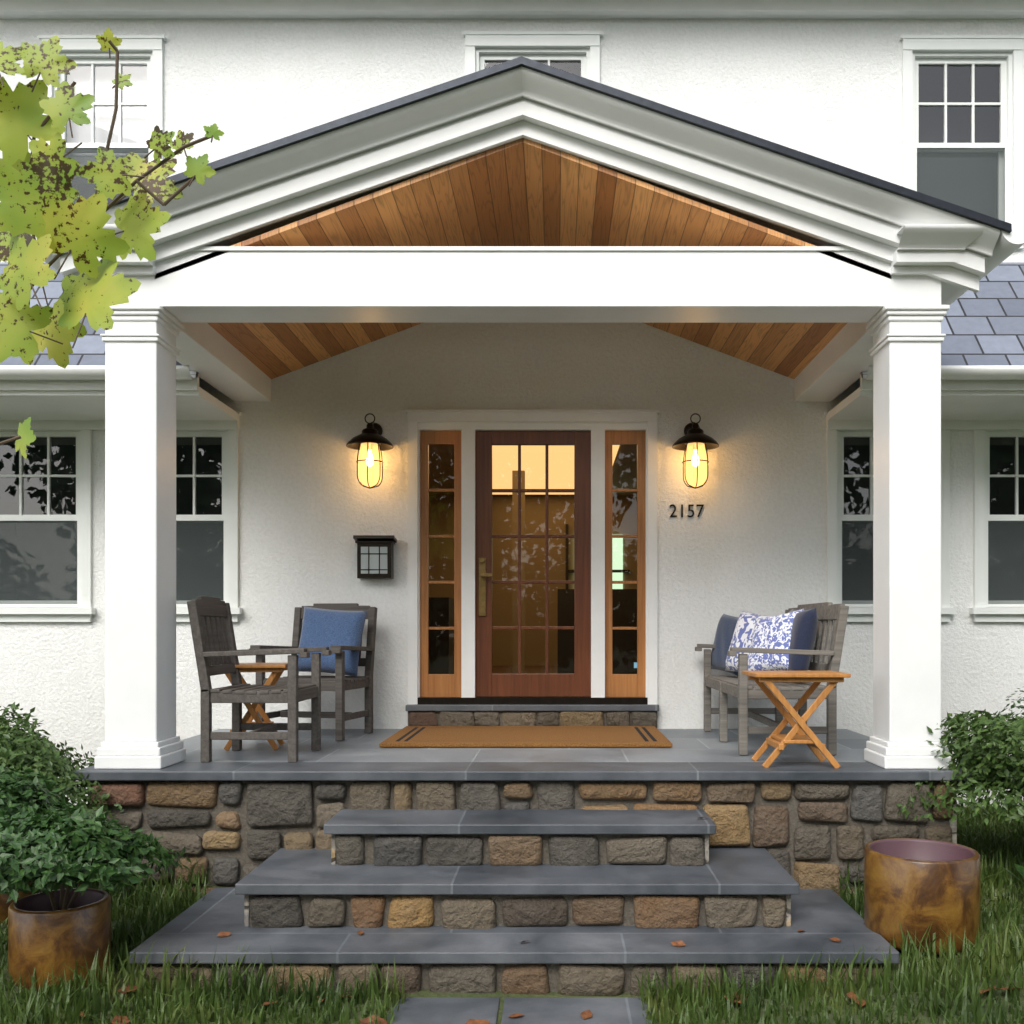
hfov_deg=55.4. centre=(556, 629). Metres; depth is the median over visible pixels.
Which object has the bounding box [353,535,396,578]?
box wall lantern
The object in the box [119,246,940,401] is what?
porch beams
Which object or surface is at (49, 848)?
planter shrub
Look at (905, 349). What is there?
porch column
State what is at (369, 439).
nautical lantern
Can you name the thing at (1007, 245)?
porch gutters
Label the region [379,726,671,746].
door mat
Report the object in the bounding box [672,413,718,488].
nautical lantern
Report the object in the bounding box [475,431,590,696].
front door
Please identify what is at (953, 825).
stone porch sides
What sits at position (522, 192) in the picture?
cedar porch ceiling
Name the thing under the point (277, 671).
folding table
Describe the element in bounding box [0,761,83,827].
planter shrub
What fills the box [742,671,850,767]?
folding table
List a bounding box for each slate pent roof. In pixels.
[0,262,197,377]
[860,262,1023,377]
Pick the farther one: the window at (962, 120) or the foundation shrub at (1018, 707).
the window at (962, 120)
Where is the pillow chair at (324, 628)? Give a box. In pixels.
[297,606,366,676]
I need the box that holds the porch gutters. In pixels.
[31,227,1023,304]
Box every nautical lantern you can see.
[346,413,393,488]
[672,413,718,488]
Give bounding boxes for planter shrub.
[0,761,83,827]
[0,800,191,910]
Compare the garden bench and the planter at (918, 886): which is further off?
the garden bench
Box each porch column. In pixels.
[94,305,185,768]
[864,305,950,768]
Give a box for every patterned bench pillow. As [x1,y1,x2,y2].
[725,611,771,671]
[748,609,803,670]
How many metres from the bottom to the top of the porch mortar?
1.407 m
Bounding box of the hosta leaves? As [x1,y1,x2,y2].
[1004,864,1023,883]
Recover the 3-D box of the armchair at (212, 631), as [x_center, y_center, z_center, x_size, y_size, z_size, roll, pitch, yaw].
[-1.804,0.288,5.970,0.705,0.975,0.628,0,0,0]
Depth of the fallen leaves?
4.03 m
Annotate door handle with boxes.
[479,557,492,615]
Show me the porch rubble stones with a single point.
(285, 803)
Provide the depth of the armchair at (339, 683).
7.12 m
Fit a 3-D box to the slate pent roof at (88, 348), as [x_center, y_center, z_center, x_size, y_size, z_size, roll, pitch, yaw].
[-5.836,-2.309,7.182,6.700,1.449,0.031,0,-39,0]
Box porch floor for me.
[180,729,869,761]
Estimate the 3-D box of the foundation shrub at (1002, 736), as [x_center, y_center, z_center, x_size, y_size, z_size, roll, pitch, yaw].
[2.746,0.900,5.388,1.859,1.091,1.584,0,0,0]
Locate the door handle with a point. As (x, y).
(483, 575)
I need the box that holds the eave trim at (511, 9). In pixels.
[0,0,1023,18]
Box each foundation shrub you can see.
[0,702,123,819]
[897,708,1023,824]
[988,688,1023,793]
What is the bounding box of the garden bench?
[695,602,848,754]
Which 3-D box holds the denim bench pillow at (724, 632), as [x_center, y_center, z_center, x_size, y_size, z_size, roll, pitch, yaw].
[1.314,0.111,7.330,0.148,0.440,0.440,13,1,-19]
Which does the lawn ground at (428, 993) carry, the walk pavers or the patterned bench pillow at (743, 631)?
the walk pavers
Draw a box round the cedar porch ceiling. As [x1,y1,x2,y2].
[156,138,890,378]
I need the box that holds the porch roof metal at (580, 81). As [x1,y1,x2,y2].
[107,56,1011,232]
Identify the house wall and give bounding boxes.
[0,19,1023,806]
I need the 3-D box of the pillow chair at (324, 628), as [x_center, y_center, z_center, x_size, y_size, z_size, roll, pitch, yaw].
[-1.666,0.086,7.170,0.500,0.500,0.168,4,-13,10]
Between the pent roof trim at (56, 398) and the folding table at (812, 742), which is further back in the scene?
the pent roof trim at (56, 398)
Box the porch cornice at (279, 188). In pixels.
[52,66,999,302]
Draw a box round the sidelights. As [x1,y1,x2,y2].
[420,431,644,696]
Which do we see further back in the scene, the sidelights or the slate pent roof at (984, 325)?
the sidelights
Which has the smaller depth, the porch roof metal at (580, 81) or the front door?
the porch roof metal at (580, 81)
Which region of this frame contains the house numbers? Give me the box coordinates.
[670,504,703,516]
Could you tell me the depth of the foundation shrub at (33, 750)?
5.28 m
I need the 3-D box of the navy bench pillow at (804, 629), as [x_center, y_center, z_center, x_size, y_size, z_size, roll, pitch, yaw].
[1.594,0.096,6.470,0.158,0.480,0.480,12,-1,-4]
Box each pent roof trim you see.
[0,365,238,430]
[826,365,1023,430]
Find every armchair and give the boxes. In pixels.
[187,596,331,761]
[249,603,376,740]
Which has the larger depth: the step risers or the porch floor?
the porch floor
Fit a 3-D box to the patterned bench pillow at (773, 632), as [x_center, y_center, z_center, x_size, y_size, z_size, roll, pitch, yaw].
[1.474,0.096,6.550,0.158,0.440,0.440,22,-19,-27]
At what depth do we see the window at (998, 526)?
8.23 m
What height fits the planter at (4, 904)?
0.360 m
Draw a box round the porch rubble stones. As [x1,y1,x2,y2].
[91,711,953,995]
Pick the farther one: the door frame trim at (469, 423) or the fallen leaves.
the door frame trim at (469, 423)
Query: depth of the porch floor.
6.21 m
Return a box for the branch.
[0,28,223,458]
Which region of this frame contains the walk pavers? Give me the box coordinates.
[387,997,653,1023]
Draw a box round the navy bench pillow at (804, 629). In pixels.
[788,608,817,670]
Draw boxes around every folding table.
[221,663,287,750]
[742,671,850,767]
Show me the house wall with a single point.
(752, 537)
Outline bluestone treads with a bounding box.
[73,704,971,963]
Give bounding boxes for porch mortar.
[97,711,947,992]
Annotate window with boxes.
[0,430,95,621]
[0,438,16,599]
[38,35,165,203]
[176,412,242,621]
[463,31,601,82]
[824,412,955,621]
[899,35,1023,249]
[969,430,1023,621]
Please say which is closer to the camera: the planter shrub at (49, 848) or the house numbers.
the planter shrub at (49, 848)
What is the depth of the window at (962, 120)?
7.68 m
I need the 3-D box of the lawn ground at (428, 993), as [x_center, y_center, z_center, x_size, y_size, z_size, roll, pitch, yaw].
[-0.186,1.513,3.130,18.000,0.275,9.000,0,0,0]
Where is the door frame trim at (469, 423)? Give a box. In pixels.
[406,410,658,703]
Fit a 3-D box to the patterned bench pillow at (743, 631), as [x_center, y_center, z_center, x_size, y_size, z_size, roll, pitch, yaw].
[1.414,0.106,6.970,0.158,0.460,0.460,18,-3,-28]
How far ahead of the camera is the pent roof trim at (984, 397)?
6.98 m
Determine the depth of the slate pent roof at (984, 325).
7.10 m
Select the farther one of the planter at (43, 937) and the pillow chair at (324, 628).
the pillow chair at (324, 628)
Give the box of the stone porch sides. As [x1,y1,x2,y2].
[89,781,956,864]
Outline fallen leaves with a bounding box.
[80,816,1020,1023]
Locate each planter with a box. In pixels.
[0,859,31,925]
[8,888,110,992]
[864,838,979,954]
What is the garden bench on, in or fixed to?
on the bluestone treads
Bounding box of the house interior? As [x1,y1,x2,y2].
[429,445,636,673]
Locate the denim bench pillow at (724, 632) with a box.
[711,614,738,675]
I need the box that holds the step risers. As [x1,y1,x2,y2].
[140,834,884,970]
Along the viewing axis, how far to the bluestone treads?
4.76 m
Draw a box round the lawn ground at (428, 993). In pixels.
[0,805,1023,1023]

